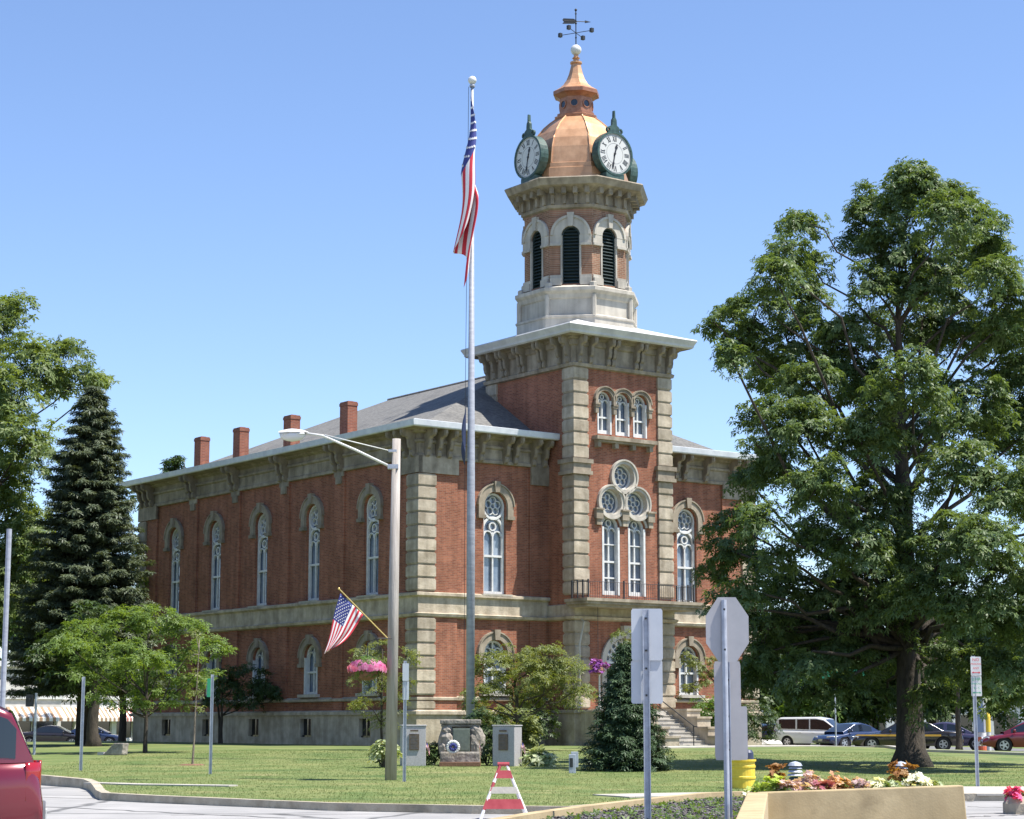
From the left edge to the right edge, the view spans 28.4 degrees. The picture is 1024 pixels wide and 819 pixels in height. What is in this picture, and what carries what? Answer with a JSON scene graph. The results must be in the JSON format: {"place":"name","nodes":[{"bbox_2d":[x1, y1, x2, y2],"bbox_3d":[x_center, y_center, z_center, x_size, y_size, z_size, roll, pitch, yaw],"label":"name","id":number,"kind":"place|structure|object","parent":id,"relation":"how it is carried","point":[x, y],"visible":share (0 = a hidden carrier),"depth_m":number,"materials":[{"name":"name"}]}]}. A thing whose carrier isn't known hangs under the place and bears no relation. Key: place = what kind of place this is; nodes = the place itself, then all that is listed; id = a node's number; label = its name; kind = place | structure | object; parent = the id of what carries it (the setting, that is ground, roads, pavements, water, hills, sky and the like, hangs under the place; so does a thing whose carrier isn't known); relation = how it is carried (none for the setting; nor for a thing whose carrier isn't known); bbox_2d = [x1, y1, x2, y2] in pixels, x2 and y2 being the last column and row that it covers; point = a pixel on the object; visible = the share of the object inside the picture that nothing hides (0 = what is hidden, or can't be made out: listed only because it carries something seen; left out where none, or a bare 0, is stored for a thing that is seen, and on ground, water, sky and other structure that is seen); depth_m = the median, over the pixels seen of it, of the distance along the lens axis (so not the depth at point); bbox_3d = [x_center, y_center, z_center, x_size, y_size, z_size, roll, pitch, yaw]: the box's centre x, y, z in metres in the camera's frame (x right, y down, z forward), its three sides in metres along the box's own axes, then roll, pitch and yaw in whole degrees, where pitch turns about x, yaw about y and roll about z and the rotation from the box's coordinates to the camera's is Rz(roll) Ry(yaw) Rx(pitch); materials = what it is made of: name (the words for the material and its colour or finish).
{"place":"outdoors","nodes":[
{"label":"outdoors","id":0,"kind":"place"},
{"bbox_2d":[84,782,237,786],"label":"sidewalk","id":1,"kind":"structure","parent":0,"point":[146,784],"depth_m":46.74,"materials":[{"name":"concrete"}]},
{"bbox_2d":[347,638,391,680],"bbox_3d":[-3.611,6.224,50.399,0.953,1.062,0.937,-8,-12,43],"label":"flower basket","id":2,"kind":"object","parent":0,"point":[367,668],"visible":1,"depth_m":50.11,"materials":[{"name":"pink plant"}]},
{"bbox_2d":[0,0,1023,660],"label":"sky","id":3,"kind":"structure","parent":0,"point":[247,212],"materials":[{"name":"blue"}]},
{"bbox_2d":[27,741,1023,805],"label":"lawn","id":4,"kind":"structure","parent":0,"point":[49,753],"depth_m":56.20,"materials":[{"name":"green plant"}]},
{"bbox_2d":[25,693,37,754],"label":"sign post","id":5,"kind":"object","parent":4,"relation":"on","point":[29,700],"visible":0.84,"depth_m":74.12,"materials":[{"name":"black metal"}]},
{"bbox_2d":[0,661,65,731],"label":"shop building","id":6,"kind":"structure","parent":4,"relation":"on","point":[49,711],"depth_m":151.86,"materials":[{"name":"stone"}]},
{"bbox_2d":[18,721,54,731],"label":"window","id":7,"kind":"structure","parent":6,"relation":"in","point":[26,726],"depth_m":152.15,"materials":[{"name":"grey glass"}]},
{"bbox_2d":[0,287,120,645],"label":"shade tree","id":8,"kind":"object","parent":4,"relation":"on","point":[58,378],"visible":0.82,"depth_m":105.05,"materials":[{"name":"green plant"}]},
{"bbox_2d":[79,677,84,770],"bbox_3d":[-12.175,8.996,57.285,0.092,2.822,0.038,0,-9,0],"label":"sign post","id":9,"kind":"object","parent":4,"relation":"on","point":[82,725],"visible":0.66,"depth_m":57.30,"materials":[{"name":"grey metal"}]},
{"bbox_2d":[1,385,172,744],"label":"spruce tree","id":10,"kind":"object","parent":4,"relation":"on","point":[91,525],"visible":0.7,"depth_m":95.02,"materials":[{"name":"green plant"}]},
{"bbox_2d":[22,599,155,746],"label":"shade tree","id":11,"kind":"object","parent":4,"relation":"on","point":[93,738],"visible":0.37,"depth_m":90.64,"materials":[{"name":"green plant"}]},
{"bbox_2d":[61,694,118,734],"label":"shop building","id":12,"kind":"structure","parent":4,"relation":"on","point":[107,720],"depth_m":155.93,"materials":[{"name":"white fabric"}]},
{"bbox_2d":[97,743,128,754],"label":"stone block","id":13,"kind":"object","parent":4,"relation":"on","point":[118,749],"visible":0.99,"depth_m":72.10,"materials":[{"name":"stone"}]},
{"bbox_2d":[116,689,132,740],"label":"shop building","id":14,"kind":"structure","parent":4,"relation":"on","point":[129,733],"depth_m":159.11,"materials":[{"name":"white paint"}]},
{"bbox_2d":[118,534,148,741],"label":"shade tree","id":15,"kind":"object","parent":4,"relation":"on","point":[122,727],"visible":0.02,"depth_m":110.59,"materials":[{"name":"green plant"}]},
{"bbox_2d":[43,603,239,752],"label":"young tree","id":16,"kind":"object","parent":4,"relation":"on","point":[154,659],"visible":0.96,"depth_m":75.34,"materials":[{"name":"green plant"}]},
{"bbox_2d":[120,455,186,512],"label":"shade tree","id":17,"kind":"object","parent":4,"relation":"on","point":[174,462],"visible":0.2,"depth_m":150.94,"materials":[{"name":"green plant"}]},
{"bbox_2d":[207,674,213,773],"bbox_3d":[-8.120,8.552,54.311,0.176,2.847,0.051,0,-9,0],"label":"sign post","id":18,"kind":"object","parent":4,"relation":"on","point":[210,684],"visible":0.79,"depth_m":54.38,"materials":[{"name":"grey metal"}]},
{"bbox_2d":[198,662,283,743],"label":"ornamental tree","id":19,"kind":"object","parent":4,"relation":"on","point":[259,688],"visible":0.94,"depth_m":98.73,"materials":[{"name":"green plant"}]},
{"bbox_2d":[278,429,400,779],"bbox_3d":[-4.328,4.974,50.317,3.169,8.983,0.451,3,-9,-18],"label":"street lamp","id":20,"kind":"object","parent":4,"relation":"on","point":[292,435],"visible":0.98,"depth_m":50.69,"materials":[{"name":"grey metal"}]},
{"bbox_2d":[338,588,387,637],"bbox_3d":[-3.718,5.098,50.548,1.294,1.280,0.059,2,-9,-12],"label":"flag staff","id":21,"kind":"object","parent":20,"relation":"attached to","point":[365,615],"visible":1,"depth_m":50.54,"materials":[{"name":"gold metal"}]},
{"bbox_2d":[324,593,362,653],"bbox_3d":[-4.196,5.344,50.418,0.980,1.508,0.164,2,-9,-12],"label":"flag","id":22,"kind":"object","parent":21,"relation":"attached to","point":[348,615],"visible":1,"depth_m":50.42,"materials":[{"name":"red fabric"}]},
{"bbox_2d":[366,739,402,767],"bbox_3d":[-3.773,10.118,59.244,1.053,0.982,1.074,4,-10,-24],"label":"shrub","id":23,"kind":"object","parent":4,"relation":"on","point":[378,753],"visible":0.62,"depth_m":59.04,"materials":[{"name":"green plant"}]},
{"bbox_2d":[346,639,423,745],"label":"ornamental tree","id":24,"kind":"object","parent":4,"relation":"on","point":[379,694],"visible":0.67,"depth_m":79.21,"materials":[{"name":"green plant"}]},
{"bbox_2d":[403,661,408,781],"bbox_3d":[-2.603,7.706,49.383,0.158,3.120,0.051,0,-9,0],"label":"sign post","id":25,"kind":"object","parent":4,"relation":"on","point":[405,681],"visible":0.85,"depth_m":49.47,"materials":[{"name":"grey metal"}]},
{"bbox_2d":[400,725,426,765],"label":"memorial pillar","id":26,"kind":"structure","parent":4,"relation":"on","point":[416,745],"depth_m":60.59,"materials":[{"name":"stone"}]},
{"bbox_2d":[119,9,762,745],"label":"courthouse","id":27,"kind":"structure","parent":4,"relation":"on","point":[599,483],"depth_m":95.98,"materials":[{"name":"brick"}]},
{"bbox_2d":[163,518,183,616],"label":"window","id":28,"kind":"structure","parent":27,"relation":"in","point":[178,535],"depth_m":109.48,"materials":[{"name":"white paint"}]},
{"bbox_2d":[200,641,221,699],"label":"window","id":29,"kind":"structure","parent":27,"relation":"in","point":[214,664],"depth_m":105.11,"materials":[{"name":"white paint"}]},
{"bbox_2d":[202,511,224,612],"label":"window","id":30,"kind":"structure","parent":27,"relation":"in","point":[218,530],"depth_m":105.78,"materials":[{"name":"white paint"}]},
{"bbox_2d":[246,638,268,698],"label":"window","id":31,"kind":"structure","parent":27,"relation":"in","point":[262,655],"depth_m":101.08,"materials":[{"name":"white paint"}]},
{"bbox_2d":[248,503,271,608],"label":"window","id":32,"kind":"structure","parent":27,"relation":"in","point":[265,521],"depth_m":101.87,"materials":[{"name":"white paint"}]},
{"bbox_2d":[297,634,321,697],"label":"window","id":33,"kind":"structure","parent":27,"relation":"in","point":[310,664],"depth_m":97.02,"materials":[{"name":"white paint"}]},
{"bbox_2d":[299,493,323,603],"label":"window","id":34,"kind":"structure","parent":27,"relation":"in","point":[316,516],"depth_m":97.85,"materials":[{"name":"white paint"}]},
{"bbox_2d":[355,630,381,695],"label":"window","id":35,"kind":"structure","parent":27,"relation":"in","point":[368,635],"depth_m":92.55,"materials":[{"name":"white paint"}]},
{"bbox_2d":[356,483,383,598],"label":"window","id":36,"kind":"structure","parent":27,"relation":"in","point":[375,504],"depth_m":93.67,"materials":[{"name":"white paint"}]},
{"bbox_2d":[476,481,514,597],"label":"window","id":37,"kind":"structure","parent":27,"relation":"in","point":[490,506],"depth_m":92.85,"materials":[{"name":"white paint"}]},
{"bbox_2d":[477,630,514,695],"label":"window","id":38,"kind":"structure","parent":27,"relation":"in","point":[487,643],"depth_m":91.90,"materials":[{"name":"white paint"}]},
{"bbox_2d":[593,386,616,434],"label":"window","id":39,"kind":"structure","parent":27,"relation":"in","point":[604,417],"depth_m":94.91,"materials":[{"name":"white paint"}]},
{"bbox_2d":[597,484,625,519],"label":"window","id":40,"kind":"structure","parent":27,"relation":"in","point":[613,501],"depth_m":94.52,"materials":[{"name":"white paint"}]},
{"bbox_2d":[602,513,621,595],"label":"window","id":41,"kind":"structure","parent":27,"relation":"in","point":[610,530],"depth_m":94.13,"materials":[{"name":"white paint"}]},
{"bbox_2d":[611,388,634,436],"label":"window","id":42,"kind":"structure","parent":27,"relation":"in","point":[622,417],"depth_m":95.56,"materials":[{"name":"white paint"}]},
{"bbox_2d":[610,459,638,493],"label":"window","id":43,"kind":"structure","parent":27,"relation":"in","point":[623,476],"depth_m":95.17,"materials":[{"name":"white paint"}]},
{"bbox_2d":[628,515,647,596],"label":"window","id":44,"kind":"structure","parent":27,"relation":"in","point":[636,533],"depth_m":95.03,"materials":[{"name":"white paint"}]},
{"bbox_2d":[625,487,651,521],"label":"window","id":45,"kind":"structure","parent":27,"relation":"in","point":[639,502],"depth_m":95.45,"materials":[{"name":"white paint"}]},
{"bbox_2d":[629,390,652,438],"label":"window","id":46,"kind":"structure","parent":27,"relation":"in","point":[640,419],"depth_m":96.19,"materials":[{"name":"white paint"}]},
{"bbox_2d":[671,498,704,601],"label":"window","id":47,"kind":"structure","parent":27,"relation":"in","point":[683,520],"depth_m":99.73,"materials":[{"name":"white paint"}]},
{"bbox_2d":[674,636,705,697],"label":"window","id":48,"kind":"structure","parent":27,"relation":"in","point":[683,645],"depth_m":98.72,"materials":[{"name":"white paint"}]},
{"bbox_2d":[438,719,484,765],"bbox_3d":[-1.532,10.080,60.964,1.456,1.465,1.578,0,-9,0],"label":"monument","id":49,"kind":"object","parent":4,"relation":"on","point":[468,735],"visible":0.97,"depth_m":60.90,"materials":[{"name":"stone"}]},
{"bbox_2d":[463,76,476,718],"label":"flagpole","id":50,"kind":"object","parent":4,"relation":"on","point":[470,641],"visible":0.8,"depth_m":66.21,"materials":[{"name":"metal"}]},
{"bbox_2d":[453,99,478,285],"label":"flag","id":51,"kind":"object","parent":50,"relation":"attached to","point":[468,218],"visible":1,"depth_m":67.39,"materials":[{"name":"multicoloured fabric"}]},
{"bbox_2d":[463,697,507,762],"bbox_3d":[-0.850,10.165,63.781,1.739,2.169,1.354,0,-9,0],"label":"shrub","id":52,"kind":"object","parent":4,"relation":"on","point":[488,731],"visible":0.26,"depth_m":63.60,"materials":[{"name":"green plant"}]},
{"bbox_2d":[462,700,515,734],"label":"shrub","id":53,"kind":"object","parent":4,"relation":"on","point":[504,716],"visible":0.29,"depth_m":89.48,"materials":[{"name":"green plant"}]},
{"bbox_2d":[492,725,522,765],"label":"memorial pillar","id":54,"kind":"structure","parent":4,"relation":"on","point":[507,740],"depth_m":60.62,"materials":[{"name":"stone"}]},
{"bbox_2d":[458,641,597,741],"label":"ornamental tree","id":55,"kind":"object","parent":4,"relation":"on","point":[540,675],"visible":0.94,"depth_m":79.08,"materials":[{"name":"green plant"}]},
{"bbox_2d":[513,708,544,762],"bbox_3d":[0.517,10.233,63.132,1.464,1.828,1.365,0,-9,0],"label":"shrub","id":56,"kind":"object","parent":4,"relation":"on","point":[530,737],"visible":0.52,"depth_m":63.00,"materials":[{"name":"green plant"}]},
{"bbox_2d":[501,692,560,741],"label":"shrub","id":57,"kind":"object","parent":4,"relation":"on","point":[550,720],"visible":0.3,"depth_m":90.73,"materials":[{"name":"green plant"}]},
{"bbox_2d":[519,744,559,766],"bbox_3d":[0.846,10.445,60.593,1.356,0.839,1.108,-5,-10,29],"label":"shrub","id":58,"kind":"object","parent":4,"relation":"on","point":[538,757],"visible":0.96,"depth_m":60.47,"materials":[{"name":"green plant"}]},
{"bbox_2d":[576,641,677,771],"bbox_3d":[3.219,8.555,57.439,2.924,3.969,2.860,0,-9,0],"label":"spruce","id":59,"kind":"object","parent":4,"relation":"on","point":[617,740],"visible":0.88,"depth_m":56.81,"materials":[{"name":"green plant"}]},
{"bbox_2d":[676,650,717,701],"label":"ornamental tree","id":60,"kind":"object","parent":4,"relation":"on","point":[693,664],"visible":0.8,"depth_m":95.75,"materials":[{"name":"green plant"}]},
{"bbox_2d":[688,693,714,726],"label":"shrub","id":61,"kind":"object","parent":4,"relation":"on","point":[709,704],"visible":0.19,"depth_m":93.22,"materials":[{"name":"green plant"}]},
{"bbox_2d":[732,750,755,788],"bbox_3d":[5.199,8.101,45.596,0.620,0.860,0.615,0,-9,0],"label":"barrel","id":62,"kind":"object","parent":4,"relation":"on","point":[743,774],"visible":0.71,"depth_m":45.34,"materials":[{"name":"yellow plastic"}]},
{"bbox_2d":[714,699,783,743],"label":"shrub","id":63,"kind":"object","parent":4,"relation":"on","point":[762,719],"visible":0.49,"depth_m":95.78,"materials":[{"name":"green plant"}]},
{"bbox_2d":[776,654,893,729],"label":"background tree","id":64,"kind":"object","parent":4,"relation":"on","point":[806,708],"visible":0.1,"depth_m":147.46,"materials":[{"name":"green plant"}]},
{"bbox_2d":[688,156,1023,767],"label":"chestnut tree","id":65,"kind":"object","parent":4,"relation":"on","point":[904,603],"visible":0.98,"depth_m":61.32,"materials":[{"name":"green plant"}]},
{"bbox_2d":[837,657,896,730],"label":"background tree","id":66,"kind":"object","parent":4,"relation":"on","point":[860,719],"visible":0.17,"depth_m":147.45,"materials":[{"name":"green plant"}]},
{"bbox_2d":[896,628,989,723],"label":"background tree","id":67,"kind":"object","parent":4,"relation":"on","point":[938,713],"visible":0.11,"depth_m":141.61,"materials":[{"name":"green plant"}]},
{"bbox_2d":[865,745,1023,754],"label":"kerb","id":68,"kind":"structure","parent":4,"relation":"on","point":[960,751],"depth_m":78.80,"materials":[{"name":"concrete"}]},
{"bbox_2d":[933,646,962,749],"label":"roadside tree","id":69,"kind":"object","parent":4,"relation":"on","point":[959,743],"visible":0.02,"depth_m":94.74,"materials":[{"name":"green plant"}]},
{"bbox_2d":[970,656,981,785],"bbox_3d":[10.690,7.260,46.413,0.242,3.185,0.056,0,-9,0],"label":"sign post","id":70,"kind":"object","parent":4,"relation":"on","point":[976,682],"visible":0.98,"depth_m":46.53,"materials":[{"name":"grey metal"}]},
{"bbox_2d":[951,597,1016,729],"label":"background tree","id":71,"kind":"object","parent":4,"relation":"on","point":[1001,715],"visible":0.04,"depth_m":149.23,"materials":[{"name":"green plant"}]},
{"bbox_2d":[41,785,1023,818],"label":"road","id":72,"kind":"structure","parent":0,"point":[75,800],"depth_m":36.36,"materials":[{"name":"grey asphalt"}]},
{"bbox_2d":[0,529,11,707],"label":"pole","id":73,"kind":"object","parent":72,"relation":"on","point":[5,617],"visible":0.88,"depth_m":45.78,"materials":[{"name":"metal"}]},
{"bbox_2d":[0,706,46,818],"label":"suv","id":74,"kind":"object","parent":72,"relation":"on","point":[21,797],"visible":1,"depth_m":21.92,"materials":[{"name":"red paint"}]},
{"bbox_2d":[479,762,526,818],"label":"barricade","id":75,"kind":"object","parent":72,"relation":"on","point":[518,803],"visible":0.98,"depth_m":33.83,"materials":[{"name":"white"}]},
{"bbox_2d":[41,775,1004,813],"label":"kerb","id":76,"kind":"structure","parent":72,"relation":"on","point":[96,790],"depth_m":38.47,"materials":[{"name":"concrete"}]},
{"bbox_2d":[490,791,742,818],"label":"kerb","id":77,"kind":"structure","parent":72,"relation":"on","point":[542,814],"depth_m":33.67,"materials":[{"name":"beige concrete"}]},
{"bbox_2d":[736,785,966,818],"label":"planter","id":78,"kind":"object","parent":72,"relation":"on","point":[933,802],"visible":0.98,"depth_m":33.02,"materials":[{"name":"beige concrete"}]},
{"bbox_2d":[746,774,791,791],"bbox_3d":[4.296,6.334,33.636,0.776,0.553,0.570,-3,-9,18],"label":"flower clump","id":79,"kind":"object","parent":78,"relation":"on","point":[763,786],"visible":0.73,"depth_m":33.50,"materials":[{"name":"green plant"}]},
{"bbox_2d":[821,770,853,789],"bbox_3d":[5.418,6.329,33.911,0.652,0.554,0.572,-2,-9,14],"label":"flower clump","id":80,"kind":"object","parent":78,"relation":"on","point":[840,782],"visible":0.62,"depth_m":33.91,"materials":[{"name":"orange plant"}]},
{"bbox_2d":[886,760,919,786],"bbox_3d":[6.602,6.256,34.248,0.594,0.683,0.563,-7,-11,39],"label":"flower clump","id":81,"kind":"object","parent":78,"relation":"on","point":[900,773],"visible":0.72,"depth_m":34.22,"materials":[{"name":"orange plant"}]},
{"bbox_2d":[900,771,932,786],"bbox_3d":[6.745,6.331,33.917,0.685,0.542,0.556,0,-9,0],"label":"flower clump","id":82,"kind":"object","parent":78,"relation":"on","point":[920,778],"visible":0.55,"depth_m":33.85,"materials":[{"name":"white plant"}]},
{"bbox_2d":[1003,786,1023,813],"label":"flower pot","id":83,"kind":"object","parent":72,"relation":"on","point":[1013,802],"visible":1,"depth_m":35.70,"materials":[{"name":"stone"}]},
{"bbox_2d":[546,793,742,818],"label":"ground cover","id":84,"kind":"object","parent":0,"point":[663,803],"visible":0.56,"depth_m":32.47,"materials":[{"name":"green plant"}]},
{"bbox_2d":[544,796,742,818],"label":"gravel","id":85,"kind":"structure","parent":84,"relation":"on","point":[706,807],"depth_m":32.84,"materials":[{"name":"grey"}]},
{"bbox_2d":[631,609,662,818],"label":"sign post","id":86,"kind":"object","parent":84,"relation":"on","point":[647,657],"visible":1,"depth_m":30.79,"materials":[{"name":"white metal"}]},
{"bbox_2d":[706,597,748,818],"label":"stop sign","id":87,"kind":"object","parent":84,"relation":"on","point":[727,630],"visible":1,"depth_m":29.35,"materials":[{"name":"grey metal"}]},
{"bbox_2d":[714,661,747,817],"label":"sign post","id":88,"kind":"object","parent":84,"relation":"on","point":[738,732],"visible":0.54,"depth_m":31.26,"materials":[{"name":"grey metal"}]},
{"bbox_2d":[663,745,863,747],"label":"path","id":89,"kind":"structure","parent":0,"point":[756,746],"depth_m":88.82,"materials":[{"name":"concrete"}]},
{"bbox_2d":[592,792,968,797],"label":"sidewalk","id":90,"kind":"structure","parent":0,"point":[635,795],"depth_m":41.29,"materials":[{"name":"concrete"}]},
{"bbox_2d":[851,745,1023,751],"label":"back road","id":91,"kind":"structure","parent":0,"point":[967,748],"depth_m":115.65,"materials":[{"name":"grey asphalt"}]},
{"bbox_2d":[773,717,850,745],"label":"minivan","id":92,"kind":"object","parent":91,"relation":"on","point":[801,730],"visible":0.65,"depth_m":118.05,"materials":[{"name":"white paint"}]},
{"bbox_2d":[812,723,880,745],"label":"car","id":93,"kind":"object","parent":91,"relation":"on","point":[846,732],"visible":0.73,"depth_m":109.75,"materials":[{"name":"blue paint"}]},
{"bbox_2d":[851,722,963,748],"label":"patrol car","id":94,"kind":"object","parent":91,"relation":"on","point":[937,737],"visible":0.61,"depth_m":97.85,"materials":[{"name":"black paint"}]},
{"bbox_2d":[926,722,974,749],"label":"car","id":95,"kind":"object","parent":91,"relation":"on","point":[968,736],"visible":0.22,"depth_m":103.75,"materials":[{"name":"blue paint"}]},
{"bbox_2d":[979,721,1023,750],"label":"car","id":96,"kind":"object","parent":91,"relation":"on","point":[1008,739],"visible":0.99,"depth_m":90.14,"materials":[{"name":"red paint"}]},
{"bbox_2d":[963,786,1023,795],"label":"sidewalk","id":97,"kind":"structure","parent":0,"point":[988,790],"depth_m":43.69,"materials":[{"name":"concrete"}]},
{"label":"ground","id":98,"kind":"structure","parent":0,"visible":0},
{"bbox_2d":[762,695,1023,734],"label":"shop building","id":99,"kind":"structure","parent":98,"relation":"on","point":[994,725],"depth_m":212.64,"materials":[{"name":"white paint"}]},
{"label":"back road","id":100,"kind":"structure","parent":0,"visible":0},
{"bbox_2d":[22,725,74,741],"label":"car","id":101,"kind":"object","parent":100,"relation":"on","point":[51,733],"visible":0.58,"depth_m":131.47,"materials":[{"name":"black paint"}]},
{"bbox_3d":[-9.671,10.746,61.209,0.840,0.035,0.840,0,-9,0],"label":"mulch ring","id":102,"kind":"object","parent":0,"visible":0},
{"bbox_2d":[181,629,205,763],"bbox_3d":[-9.658,8.848,61.469,0.831,4.365,0.854,0,-9,0],"label":"sapling","id":103,"kind":"object","parent":102,"relation":"on","point":[194,691],"visible":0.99,"depth_m":61.52,"materials":[{"name":"green plant"}]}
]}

